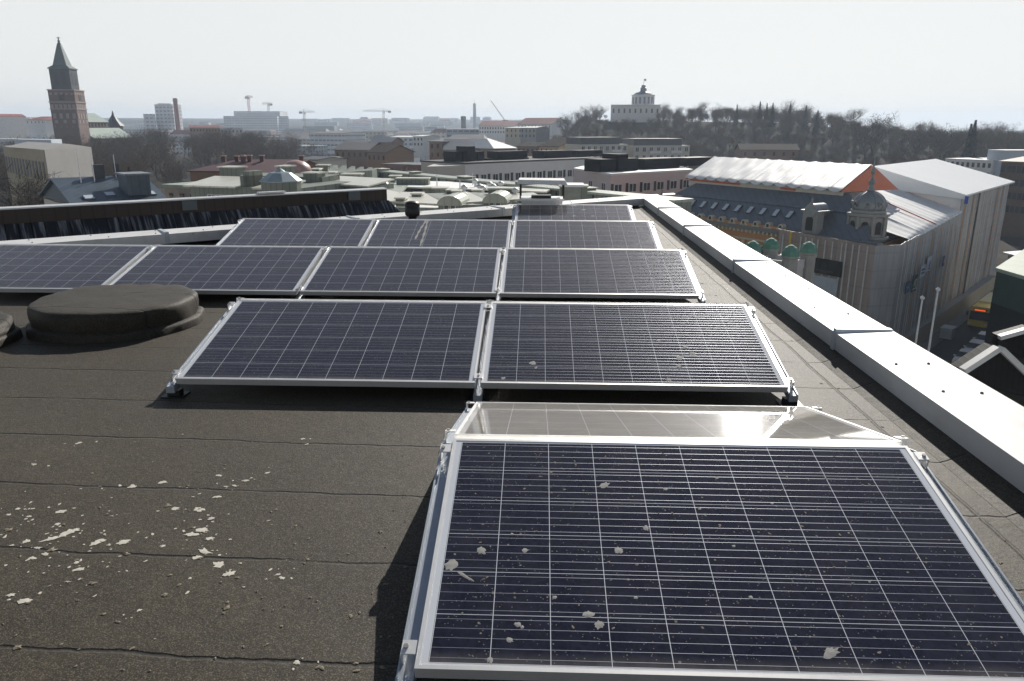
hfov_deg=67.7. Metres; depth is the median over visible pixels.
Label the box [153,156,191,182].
bare tree
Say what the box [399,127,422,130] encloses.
town block
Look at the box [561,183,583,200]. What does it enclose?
stone chimney
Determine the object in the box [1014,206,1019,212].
window
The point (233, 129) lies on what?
house
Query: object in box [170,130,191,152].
town block
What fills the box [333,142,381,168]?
house
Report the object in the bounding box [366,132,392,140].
town block
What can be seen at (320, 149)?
town block
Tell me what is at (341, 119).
town block
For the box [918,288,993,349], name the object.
pavement
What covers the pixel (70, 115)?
cathedral
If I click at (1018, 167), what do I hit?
window
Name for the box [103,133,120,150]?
bare tree
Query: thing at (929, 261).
banner
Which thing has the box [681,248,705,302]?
mounting rail
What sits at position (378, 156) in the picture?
house
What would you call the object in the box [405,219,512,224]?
solar panel
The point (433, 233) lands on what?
solar panel
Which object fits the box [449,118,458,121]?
town block
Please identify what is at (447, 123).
town block
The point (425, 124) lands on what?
town block
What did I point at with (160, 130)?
bare tree
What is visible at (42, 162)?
window
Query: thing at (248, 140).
bare tree
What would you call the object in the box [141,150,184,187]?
bare tree
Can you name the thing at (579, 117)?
bare tree
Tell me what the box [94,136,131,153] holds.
bare tree
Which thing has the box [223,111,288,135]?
hospital
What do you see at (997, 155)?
house
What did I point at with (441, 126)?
town block
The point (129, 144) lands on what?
bare tree
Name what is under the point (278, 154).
bare tree
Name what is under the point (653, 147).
hill apartments
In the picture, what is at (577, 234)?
solar panel
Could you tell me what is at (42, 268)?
solar panel
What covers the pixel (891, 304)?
scaffold wrap
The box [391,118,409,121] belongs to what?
town block
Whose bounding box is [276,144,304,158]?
bare tree
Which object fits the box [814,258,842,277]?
banner
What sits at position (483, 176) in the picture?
window
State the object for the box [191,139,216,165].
bare tree
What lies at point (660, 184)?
window
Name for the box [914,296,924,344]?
flagpole
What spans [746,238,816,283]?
turret house
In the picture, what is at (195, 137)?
bare tree
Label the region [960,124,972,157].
spruce
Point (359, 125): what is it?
town block
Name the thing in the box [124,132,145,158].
bare tree
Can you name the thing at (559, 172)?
window
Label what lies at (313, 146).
bare tree
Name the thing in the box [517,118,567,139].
house
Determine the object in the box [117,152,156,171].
bare tree
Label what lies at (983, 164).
house
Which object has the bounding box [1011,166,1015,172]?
window
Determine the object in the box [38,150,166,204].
blue roof house
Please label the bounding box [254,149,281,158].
bare tree
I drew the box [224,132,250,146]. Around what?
bare tree
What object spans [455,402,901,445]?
solar panel
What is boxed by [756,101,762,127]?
spruce
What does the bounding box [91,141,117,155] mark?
bare tree
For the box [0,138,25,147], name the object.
town block
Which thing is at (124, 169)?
bare tree
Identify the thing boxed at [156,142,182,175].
bare tree
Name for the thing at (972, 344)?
parked car
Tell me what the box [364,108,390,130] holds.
tower crane
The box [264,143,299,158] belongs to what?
bare tree
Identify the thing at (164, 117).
tower block
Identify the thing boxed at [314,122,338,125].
town block
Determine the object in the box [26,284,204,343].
felt mound
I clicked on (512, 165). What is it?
apartment block
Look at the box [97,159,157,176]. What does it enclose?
bare tree
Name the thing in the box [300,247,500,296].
solar panel
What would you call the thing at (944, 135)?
bare tree
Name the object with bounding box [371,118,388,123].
town block
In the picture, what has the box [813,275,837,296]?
banner
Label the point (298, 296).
mounting rail
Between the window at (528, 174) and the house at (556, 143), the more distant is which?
the house at (556, 143)
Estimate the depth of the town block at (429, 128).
1269.10 m
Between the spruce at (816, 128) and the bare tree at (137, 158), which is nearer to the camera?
the bare tree at (137, 158)
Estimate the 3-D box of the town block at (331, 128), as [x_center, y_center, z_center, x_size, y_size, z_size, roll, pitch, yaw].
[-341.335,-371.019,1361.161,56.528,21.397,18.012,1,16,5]
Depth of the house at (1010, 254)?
99.02 m
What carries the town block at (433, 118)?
on the ground
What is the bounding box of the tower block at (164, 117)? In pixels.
[143,103,183,129]
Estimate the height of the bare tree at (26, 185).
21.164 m
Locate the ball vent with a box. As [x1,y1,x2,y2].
[405,201,419,218]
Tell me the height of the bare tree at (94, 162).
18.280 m
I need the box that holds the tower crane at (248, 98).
[245,96,252,109]
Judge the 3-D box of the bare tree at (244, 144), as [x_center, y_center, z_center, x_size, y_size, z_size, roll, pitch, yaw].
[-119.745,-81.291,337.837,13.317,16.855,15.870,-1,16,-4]
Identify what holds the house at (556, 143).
on the ground
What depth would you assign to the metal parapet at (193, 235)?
9.74 m
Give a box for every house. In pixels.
[0,114,27,137]
[26,117,54,138]
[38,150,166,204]
[160,181,194,197]
[183,165,351,196]
[186,155,317,181]
[189,125,222,156]
[219,127,242,151]
[298,156,348,167]
[309,132,365,154]
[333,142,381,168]
[365,145,414,168]
[369,137,404,145]
[381,162,420,171]
[393,136,412,148]
[413,135,439,159]
[427,140,448,159]
[443,139,497,150]
[446,128,478,137]
[474,138,515,157]
[478,121,519,142]
[505,127,520,149]
[516,142,543,155]
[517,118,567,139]
[520,126,549,142]
[539,137,565,149]
[735,144,799,160]
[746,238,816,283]
[875,159,1014,303]
[945,157,995,174]
[984,249,1023,342]
[987,149,1023,176]
[999,156,1023,237]
[1002,251,1019,259]
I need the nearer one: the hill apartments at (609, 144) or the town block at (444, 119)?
the hill apartments at (609, 144)
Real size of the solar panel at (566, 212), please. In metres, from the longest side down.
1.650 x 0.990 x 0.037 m
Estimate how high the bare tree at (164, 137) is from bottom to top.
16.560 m
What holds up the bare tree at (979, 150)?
on the ground
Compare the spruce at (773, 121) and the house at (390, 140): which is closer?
the house at (390, 140)
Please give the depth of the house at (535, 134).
486.42 m
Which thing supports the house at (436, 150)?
on the ground
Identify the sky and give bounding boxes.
[0,0,1023,130]
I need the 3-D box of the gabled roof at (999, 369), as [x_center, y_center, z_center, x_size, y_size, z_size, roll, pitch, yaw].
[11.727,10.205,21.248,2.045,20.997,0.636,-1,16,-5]
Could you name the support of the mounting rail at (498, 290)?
on the roof at (340, 463)
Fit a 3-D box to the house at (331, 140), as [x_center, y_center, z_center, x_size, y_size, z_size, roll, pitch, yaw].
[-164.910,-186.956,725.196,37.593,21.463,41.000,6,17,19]
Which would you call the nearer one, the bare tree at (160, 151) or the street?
the street
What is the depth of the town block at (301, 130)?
1176.33 m
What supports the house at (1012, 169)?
on the ground
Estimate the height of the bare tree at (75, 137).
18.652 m
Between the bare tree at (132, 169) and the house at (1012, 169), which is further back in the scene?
the bare tree at (132, 169)
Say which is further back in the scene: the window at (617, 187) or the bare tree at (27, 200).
the window at (617, 187)
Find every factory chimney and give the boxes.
[173,98,180,129]
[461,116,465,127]
[473,99,475,127]
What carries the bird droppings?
on the roof at (340, 463)
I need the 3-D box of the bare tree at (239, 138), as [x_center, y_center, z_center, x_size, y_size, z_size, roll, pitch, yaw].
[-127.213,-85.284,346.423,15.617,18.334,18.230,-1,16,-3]
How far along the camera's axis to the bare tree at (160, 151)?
333.23 m
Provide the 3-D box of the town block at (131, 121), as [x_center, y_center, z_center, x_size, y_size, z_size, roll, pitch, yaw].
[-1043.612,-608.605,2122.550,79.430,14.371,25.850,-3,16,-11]
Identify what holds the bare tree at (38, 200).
on the ground
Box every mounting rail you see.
[160,297,282,398]
[216,218,242,244]
[295,245,329,298]
[388,401,474,680]
[467,299,493,402]
[494,247,505,300]
[509,219,514,247]
[512,205,515,224]
[629,205,635,220]
[650,220,661,248]
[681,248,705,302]
[745,302,803,406]
[811,406,1023,613]
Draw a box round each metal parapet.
[0,194,655,244]
[644,194,1023,492]
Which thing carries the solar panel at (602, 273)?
on the mounting rail at (701, 299)
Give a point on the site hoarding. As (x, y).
(948, 312)
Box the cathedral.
[46,37,133,156]
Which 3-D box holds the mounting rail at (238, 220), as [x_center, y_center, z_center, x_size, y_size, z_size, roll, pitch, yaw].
[-3.358,-1.361,9.550,0.120,0.335,2.037,1,16,2]
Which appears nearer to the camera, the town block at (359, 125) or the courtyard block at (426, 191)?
the courtyard block at (426, 191)
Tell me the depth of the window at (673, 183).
140.03 m
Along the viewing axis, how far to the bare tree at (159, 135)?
398.02 m
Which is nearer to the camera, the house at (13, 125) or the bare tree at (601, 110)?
the bare tree at (601, 110)
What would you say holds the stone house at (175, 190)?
on the ground
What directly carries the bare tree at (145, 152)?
on the ground
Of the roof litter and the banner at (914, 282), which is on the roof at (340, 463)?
the roof litter
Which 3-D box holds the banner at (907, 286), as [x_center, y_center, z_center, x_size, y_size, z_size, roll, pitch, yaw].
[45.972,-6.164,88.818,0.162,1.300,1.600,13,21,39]
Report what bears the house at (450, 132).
on the ground
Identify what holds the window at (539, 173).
in the apartment block at (512, 165)
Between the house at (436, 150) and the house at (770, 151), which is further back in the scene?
the house at (770, 151)
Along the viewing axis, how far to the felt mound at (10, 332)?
5.28 m
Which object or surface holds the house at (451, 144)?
on the ground
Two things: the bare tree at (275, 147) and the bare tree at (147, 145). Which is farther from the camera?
the bare tree at (275, 147)
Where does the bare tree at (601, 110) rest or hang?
on the ground
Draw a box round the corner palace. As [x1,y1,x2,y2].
[659,157,908,254]
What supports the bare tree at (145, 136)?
on the ground
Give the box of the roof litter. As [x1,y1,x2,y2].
[2,237,1005,671]
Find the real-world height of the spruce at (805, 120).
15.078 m
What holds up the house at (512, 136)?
on the ground
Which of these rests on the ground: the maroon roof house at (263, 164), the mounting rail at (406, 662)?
the maroon roof house at (263, 164)
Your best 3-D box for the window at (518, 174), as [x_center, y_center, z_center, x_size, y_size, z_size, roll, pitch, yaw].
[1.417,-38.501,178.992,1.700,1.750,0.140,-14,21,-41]
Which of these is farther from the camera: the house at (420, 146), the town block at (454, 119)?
the town block at (454, 119)
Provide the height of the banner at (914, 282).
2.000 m
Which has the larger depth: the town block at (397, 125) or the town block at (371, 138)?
the town block at (397, 125)
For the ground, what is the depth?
422.13 m
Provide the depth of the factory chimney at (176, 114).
846.82 m
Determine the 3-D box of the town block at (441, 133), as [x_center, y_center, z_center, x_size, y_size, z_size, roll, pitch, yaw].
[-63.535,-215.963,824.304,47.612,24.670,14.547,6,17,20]
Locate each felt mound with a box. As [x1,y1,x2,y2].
[0,311,22,348]
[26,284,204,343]
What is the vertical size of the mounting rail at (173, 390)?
0.335 m
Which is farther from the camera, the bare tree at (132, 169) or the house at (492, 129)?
the house at (492, 129)
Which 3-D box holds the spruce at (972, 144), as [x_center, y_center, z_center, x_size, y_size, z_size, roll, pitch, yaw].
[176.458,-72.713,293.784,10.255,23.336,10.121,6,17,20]
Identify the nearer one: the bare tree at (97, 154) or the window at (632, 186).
the window at (632, 186)
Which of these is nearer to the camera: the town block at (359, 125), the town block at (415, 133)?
the town block at (415, 133)
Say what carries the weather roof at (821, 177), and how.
on the corner palace
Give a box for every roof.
[0,205,1023,680]
[685,156,898,195]
[811,187,961,239]
[951,342,1023,406]
[991,324,1023,364]
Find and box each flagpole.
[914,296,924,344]
[927,287,940,351]
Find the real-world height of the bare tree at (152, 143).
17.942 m
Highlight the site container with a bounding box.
[939,324,956,339]
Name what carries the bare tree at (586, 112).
on the ground
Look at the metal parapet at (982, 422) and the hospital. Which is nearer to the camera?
the metal parapet at (982, 422)
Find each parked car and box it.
[952,348,970,362]
[963,339,983,349]
[973,331,985,339]
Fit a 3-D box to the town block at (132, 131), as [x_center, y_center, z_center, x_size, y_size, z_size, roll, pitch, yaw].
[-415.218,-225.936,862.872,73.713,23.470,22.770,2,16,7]
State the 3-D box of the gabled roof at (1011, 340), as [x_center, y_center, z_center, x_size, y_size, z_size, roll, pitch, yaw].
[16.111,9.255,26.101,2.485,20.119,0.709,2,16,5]
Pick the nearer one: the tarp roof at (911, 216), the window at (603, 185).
the tarp roof at (911, 216)
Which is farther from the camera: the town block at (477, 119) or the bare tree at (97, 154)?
the town block at (477, 119)
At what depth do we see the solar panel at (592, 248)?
7.23 m
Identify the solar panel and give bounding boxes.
[0,244,151,292]
[25,244,156,245]
[109,245,325,294]
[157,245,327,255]
[175,300,486,387]
[217,218,374,245]
[240,298,491,303]
[249,218,376,228]
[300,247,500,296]
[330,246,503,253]
[363,219,511,248]
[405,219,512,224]
[414,438,1023,680]
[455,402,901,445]
[481,302,787,392]
[492,301,743,304]
[499,248,698,298]
[511,220,658,248]
[515,204,632,220]
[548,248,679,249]
[560,220,620,220]
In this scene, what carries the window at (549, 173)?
in the apartment block at (512, 165)
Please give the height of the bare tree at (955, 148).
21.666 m
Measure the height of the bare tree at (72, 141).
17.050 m
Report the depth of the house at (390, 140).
363.32 m
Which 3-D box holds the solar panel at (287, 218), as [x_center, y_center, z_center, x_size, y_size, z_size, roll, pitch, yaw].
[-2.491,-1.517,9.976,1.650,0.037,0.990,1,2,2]
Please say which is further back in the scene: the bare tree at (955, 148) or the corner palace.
the bare tree at (955, 148)
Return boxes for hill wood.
[559,101,1023,187]
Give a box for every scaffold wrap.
[777,228,875,314]
[866,214,959,334]
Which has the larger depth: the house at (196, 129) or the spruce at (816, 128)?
the house at (196, 129)
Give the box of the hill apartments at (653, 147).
[623,138,689,167]
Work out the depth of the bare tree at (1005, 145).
285.64 m
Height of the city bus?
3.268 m
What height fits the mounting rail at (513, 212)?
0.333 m
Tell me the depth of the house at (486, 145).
288.48 m
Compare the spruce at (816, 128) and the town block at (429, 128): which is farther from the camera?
the town block at (429, 128)
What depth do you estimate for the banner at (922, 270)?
92.96 m
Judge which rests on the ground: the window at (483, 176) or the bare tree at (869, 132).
the bare tree at (869, 132)
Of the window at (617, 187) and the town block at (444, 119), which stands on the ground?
the town block at (444, 119)
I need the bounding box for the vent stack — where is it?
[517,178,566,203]
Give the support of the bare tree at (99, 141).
on the ground
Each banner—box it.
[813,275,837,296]
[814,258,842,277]
[904,281,909,293]
[911,274,917,292]
[919,264,925,277]
[926,256,931,271]
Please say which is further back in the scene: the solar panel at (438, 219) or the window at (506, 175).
the window at (506, 175)
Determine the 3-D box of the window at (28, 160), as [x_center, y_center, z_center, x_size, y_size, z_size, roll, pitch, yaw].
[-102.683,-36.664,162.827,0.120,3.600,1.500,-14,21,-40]
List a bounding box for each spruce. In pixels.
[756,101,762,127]
[763,103,768,126]
[765,103,775,127]
[800,105,808,130]
[812,110,820,135]
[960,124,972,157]
[961,120,979,157]
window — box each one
[22,159,25,175]
[28,160,32,176]
[38,161,41,178]
[42,162,45,179]
[481,174,486,178]
[493,173,497,179]
[504,173,509,180]
[515,172,520,179]
[526,172,531,177]
[537,171,541,177]
[547,171,551,177]
[557,170,561,177]
[567,170,571,176]
[601,182,605,189]
[614,184,621,191]
[628,183,636,192]
[643,182,650,190]
[656,181,663,189]
[670,180,676,188]
[682,179,689,187]
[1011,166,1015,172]
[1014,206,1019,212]
[1016,166,1021,172]
[1017,193,1021,199]
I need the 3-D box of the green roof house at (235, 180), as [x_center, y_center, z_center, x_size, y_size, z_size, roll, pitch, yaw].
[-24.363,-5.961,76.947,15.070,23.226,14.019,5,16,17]
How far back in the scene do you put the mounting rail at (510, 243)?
9.12 m
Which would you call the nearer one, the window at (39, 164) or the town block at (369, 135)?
the window at (39, 164)
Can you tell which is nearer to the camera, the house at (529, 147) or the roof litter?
the roof litter
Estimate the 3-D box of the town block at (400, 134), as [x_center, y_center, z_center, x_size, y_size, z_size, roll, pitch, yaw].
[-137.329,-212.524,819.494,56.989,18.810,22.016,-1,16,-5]
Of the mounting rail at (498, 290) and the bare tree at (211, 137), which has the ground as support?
the bare tree at (211, 137)
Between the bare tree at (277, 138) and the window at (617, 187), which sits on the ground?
the bare tree at (277, 138)
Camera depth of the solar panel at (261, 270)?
6.83 m
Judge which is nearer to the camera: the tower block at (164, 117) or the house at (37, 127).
the house at (37, 127)
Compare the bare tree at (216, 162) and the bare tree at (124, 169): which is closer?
the bare tree at (124, 169)
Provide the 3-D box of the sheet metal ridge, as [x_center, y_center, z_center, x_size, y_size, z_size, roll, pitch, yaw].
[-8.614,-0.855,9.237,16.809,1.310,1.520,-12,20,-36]
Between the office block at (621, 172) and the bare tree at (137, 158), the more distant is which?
the bare tree at (137, 158)
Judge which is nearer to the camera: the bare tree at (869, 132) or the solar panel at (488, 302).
the solar panel at (488, 302)
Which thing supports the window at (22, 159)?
in the theatre
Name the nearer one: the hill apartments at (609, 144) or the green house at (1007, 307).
the green house at (1007, 307)
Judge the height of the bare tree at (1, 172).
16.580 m
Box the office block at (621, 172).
[573,153,712,196]
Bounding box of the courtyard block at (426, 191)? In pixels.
[310,164,693,212]
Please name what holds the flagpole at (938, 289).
on the ground
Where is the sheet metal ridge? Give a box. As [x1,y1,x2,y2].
[0,187,399,240]
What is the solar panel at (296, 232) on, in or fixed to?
on the mounting rail at (238, 220)
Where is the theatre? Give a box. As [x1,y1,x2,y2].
[3,139,93,205]
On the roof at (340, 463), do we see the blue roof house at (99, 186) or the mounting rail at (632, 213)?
the mounting rail at (632, 213)
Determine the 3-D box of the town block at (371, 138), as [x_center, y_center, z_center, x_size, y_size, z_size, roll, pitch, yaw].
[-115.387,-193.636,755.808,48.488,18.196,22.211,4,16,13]
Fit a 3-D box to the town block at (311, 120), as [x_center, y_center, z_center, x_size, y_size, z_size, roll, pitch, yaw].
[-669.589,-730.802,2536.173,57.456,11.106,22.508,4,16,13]
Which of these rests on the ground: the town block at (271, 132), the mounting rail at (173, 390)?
the town block at (271, 132)
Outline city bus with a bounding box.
[966,292,992,327]
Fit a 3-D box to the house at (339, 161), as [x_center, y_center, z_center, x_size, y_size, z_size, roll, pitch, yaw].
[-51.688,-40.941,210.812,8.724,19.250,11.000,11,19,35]
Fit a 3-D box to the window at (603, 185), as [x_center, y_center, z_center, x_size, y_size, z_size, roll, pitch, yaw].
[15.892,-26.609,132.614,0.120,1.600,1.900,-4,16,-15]
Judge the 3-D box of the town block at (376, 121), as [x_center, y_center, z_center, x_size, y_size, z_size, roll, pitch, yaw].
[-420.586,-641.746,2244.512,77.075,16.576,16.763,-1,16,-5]
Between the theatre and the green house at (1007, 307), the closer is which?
the green house at (1007, 307)
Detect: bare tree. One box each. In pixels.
[0,156,110,206]
[0,162,10,202]
[0,166,43,206]
[0,171,45,206]
[45,134,72,143]
[49,132,83,144]
[50,135,83,145]
[73,138,97,156]
[86,132,115,152]
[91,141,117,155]
[92,144,114,165]
[93,153,120,175]
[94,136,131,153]
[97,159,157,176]
[101,159,154,176]
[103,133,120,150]
[111,130,140,155]
[112,155,150,175]
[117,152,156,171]
[118,148,158,171]
[123,139,157,163]
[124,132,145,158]
[126,136,178,178]
[134,143,155,172]
[136,131,164,170]
[140,127,158,142]
[141,128,169,141]
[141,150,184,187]
[145,129,169,147]
[149,128,171,144]
[149,139,176,166]
[149,140,171,163]
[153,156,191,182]
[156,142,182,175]
[166,133,181,154]
[178,136,194,158]
[183,131,209,157]
[184,151,214,168]
[185,142,212,165]
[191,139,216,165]
[199,140,217,164]
[201,128,226,159]
[203,128,240,143]
[209,152,239,164]
[213,134,243,156]
[214,135,245,158]
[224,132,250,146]
[224,139,250,159]
[235,129,261,143]
[239,129,269,144]
[239,129,270,148]
[245,144,280,158]
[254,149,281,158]
[262,136,279,149]
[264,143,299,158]
[265,131,288,144]
[265,140,283,152]
[272,138,300,152]
[272,150,304,158]
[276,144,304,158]
[285,132,301,158]
[302,142,317,155]
[555,113,575,131]
[570,110,582,121]
[580,107,591,113]
[596,105,609,119]
[685,108,696,113]
[838,112,897,157]
[854,114,898,161]
[891,127,941,159]
[919,122,966,159]
[925,124,983,157]
[970,128,1005,156]
[995,129,1023,148]
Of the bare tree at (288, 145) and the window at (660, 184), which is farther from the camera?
the bare tree at (288, 145)
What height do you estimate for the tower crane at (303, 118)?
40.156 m
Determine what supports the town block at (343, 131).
on the ground
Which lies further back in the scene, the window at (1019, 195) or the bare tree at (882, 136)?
the bare tree at (882, 136)
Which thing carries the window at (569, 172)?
in the apartment block at (512, 165)
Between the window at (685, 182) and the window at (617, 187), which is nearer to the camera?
the window at (617, 187)
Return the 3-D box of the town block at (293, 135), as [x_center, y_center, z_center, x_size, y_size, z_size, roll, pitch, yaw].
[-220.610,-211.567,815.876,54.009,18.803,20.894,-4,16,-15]
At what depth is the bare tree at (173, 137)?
438.96 m
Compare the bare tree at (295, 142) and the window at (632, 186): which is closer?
the window at (632, 186)
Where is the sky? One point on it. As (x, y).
(954, 62)
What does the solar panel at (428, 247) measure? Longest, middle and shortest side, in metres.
1.650 x 0.990 x 0.037 m
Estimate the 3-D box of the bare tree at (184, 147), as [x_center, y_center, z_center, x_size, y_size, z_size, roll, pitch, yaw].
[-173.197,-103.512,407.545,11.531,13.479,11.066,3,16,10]
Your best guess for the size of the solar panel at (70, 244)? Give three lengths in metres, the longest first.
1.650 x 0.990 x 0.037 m
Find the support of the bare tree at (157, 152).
on the ground
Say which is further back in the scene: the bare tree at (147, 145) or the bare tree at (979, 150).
the bare tree at (147, 145)
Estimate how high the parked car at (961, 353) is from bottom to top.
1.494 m
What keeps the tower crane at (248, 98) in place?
on the hospital
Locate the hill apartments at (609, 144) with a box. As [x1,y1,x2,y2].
[565,137,627,156]
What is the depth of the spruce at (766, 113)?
442.52 m
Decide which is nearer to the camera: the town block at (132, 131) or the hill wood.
the hill wood
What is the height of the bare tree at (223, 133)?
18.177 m
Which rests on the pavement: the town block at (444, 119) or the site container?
the site container
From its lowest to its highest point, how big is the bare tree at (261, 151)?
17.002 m
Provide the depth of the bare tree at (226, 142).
351.69 m
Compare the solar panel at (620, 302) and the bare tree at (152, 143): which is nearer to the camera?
the solar panel at (620, 302)
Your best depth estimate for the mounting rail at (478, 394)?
4.27 m
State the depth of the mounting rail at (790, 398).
4.24 m
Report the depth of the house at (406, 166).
223.13 m
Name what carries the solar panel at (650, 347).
on the mounting rail at (790, 398)
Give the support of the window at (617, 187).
in the office block at (621, 172)
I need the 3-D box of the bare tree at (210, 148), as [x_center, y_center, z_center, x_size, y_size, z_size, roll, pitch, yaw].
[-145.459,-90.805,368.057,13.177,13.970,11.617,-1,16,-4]
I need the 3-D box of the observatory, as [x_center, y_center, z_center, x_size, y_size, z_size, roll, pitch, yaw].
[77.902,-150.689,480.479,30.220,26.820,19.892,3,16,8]
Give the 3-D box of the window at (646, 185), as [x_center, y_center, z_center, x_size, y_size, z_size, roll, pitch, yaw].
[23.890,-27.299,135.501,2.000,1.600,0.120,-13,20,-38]
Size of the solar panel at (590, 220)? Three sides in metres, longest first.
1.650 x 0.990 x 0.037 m
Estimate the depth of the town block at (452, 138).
597.39 m
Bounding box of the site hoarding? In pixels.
[901,275,995,344]
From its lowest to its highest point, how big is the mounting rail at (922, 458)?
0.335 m
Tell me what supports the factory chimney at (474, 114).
on the ground
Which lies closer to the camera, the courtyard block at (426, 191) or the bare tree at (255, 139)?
the courtyard block at (426, 191)
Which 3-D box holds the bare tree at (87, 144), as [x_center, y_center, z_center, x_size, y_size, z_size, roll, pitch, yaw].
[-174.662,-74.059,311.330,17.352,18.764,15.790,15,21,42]
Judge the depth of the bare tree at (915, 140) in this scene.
318.65 m
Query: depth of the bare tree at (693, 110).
466.45 m
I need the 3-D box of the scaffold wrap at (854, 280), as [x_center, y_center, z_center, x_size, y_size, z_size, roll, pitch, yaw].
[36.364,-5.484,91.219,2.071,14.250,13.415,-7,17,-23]
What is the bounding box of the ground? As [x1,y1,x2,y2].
[0,117,1023,277]
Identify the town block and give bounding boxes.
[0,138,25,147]
[120,119,143,123]
[123,130,173,137]
[138,125,156,129]
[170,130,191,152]
[199,122,210,124]
[245,130,275,135]
[279,133,308,138]
[282,136,309,144]
[283,129,328,132]
[294,145,327,157]
[301,119,319,121]
[303,126,336,130]
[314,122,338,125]
[325,131,361,131]
[332,118,349,121]
[347,122,371,128]
[355,119,381,124]
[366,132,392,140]
[368,135,414,140]
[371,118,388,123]
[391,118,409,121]
[393,133,408,134]
[394,123,421,127]
[396,131,430,135]
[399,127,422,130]
[410,122,430,127]
[423,116,439,120]
[425,127,437,130]
[428,121,452,125]
[429,125,444,128]
[430,128,445,137]
[439,118,449,120]
[440,138,467,139]
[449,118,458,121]
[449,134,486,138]
[470,117,479,122]
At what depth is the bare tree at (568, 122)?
517.58 m
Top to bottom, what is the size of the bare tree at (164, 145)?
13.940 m
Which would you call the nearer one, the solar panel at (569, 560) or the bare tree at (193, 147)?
the solar panel at (569, 560)
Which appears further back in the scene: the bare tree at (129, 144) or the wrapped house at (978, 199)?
the bare tree at (129, 144)
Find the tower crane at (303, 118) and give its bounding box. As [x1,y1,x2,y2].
[299,109,310,132]
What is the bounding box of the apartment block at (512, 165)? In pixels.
[420,146,602,185]
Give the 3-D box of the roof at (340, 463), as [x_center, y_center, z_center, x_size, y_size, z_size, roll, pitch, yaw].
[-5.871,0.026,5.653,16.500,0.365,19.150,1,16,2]
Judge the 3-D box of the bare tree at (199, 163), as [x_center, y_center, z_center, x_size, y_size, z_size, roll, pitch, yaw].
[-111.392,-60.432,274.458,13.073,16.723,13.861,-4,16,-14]
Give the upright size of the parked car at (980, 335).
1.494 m
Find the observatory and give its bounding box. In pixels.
[610,79,659,121]
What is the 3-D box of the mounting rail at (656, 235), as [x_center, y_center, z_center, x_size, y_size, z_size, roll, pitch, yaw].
[1.700,-1.302,9.380,0.120,0.335,2.037,1,16,2]
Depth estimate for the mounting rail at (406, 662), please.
2.32 m
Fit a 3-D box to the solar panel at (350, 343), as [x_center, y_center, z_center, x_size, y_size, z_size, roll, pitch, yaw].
[-1.008,-0.005,4.608,1.650,0.037,0.990,1,29,2]
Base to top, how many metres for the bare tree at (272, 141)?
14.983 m
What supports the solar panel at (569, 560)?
on the mounting rail at (406, 662)
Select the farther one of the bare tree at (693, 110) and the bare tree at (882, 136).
the bare tree at (693, 110)
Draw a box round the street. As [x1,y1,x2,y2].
[930,320,986,363]
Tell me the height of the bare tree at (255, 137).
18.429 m

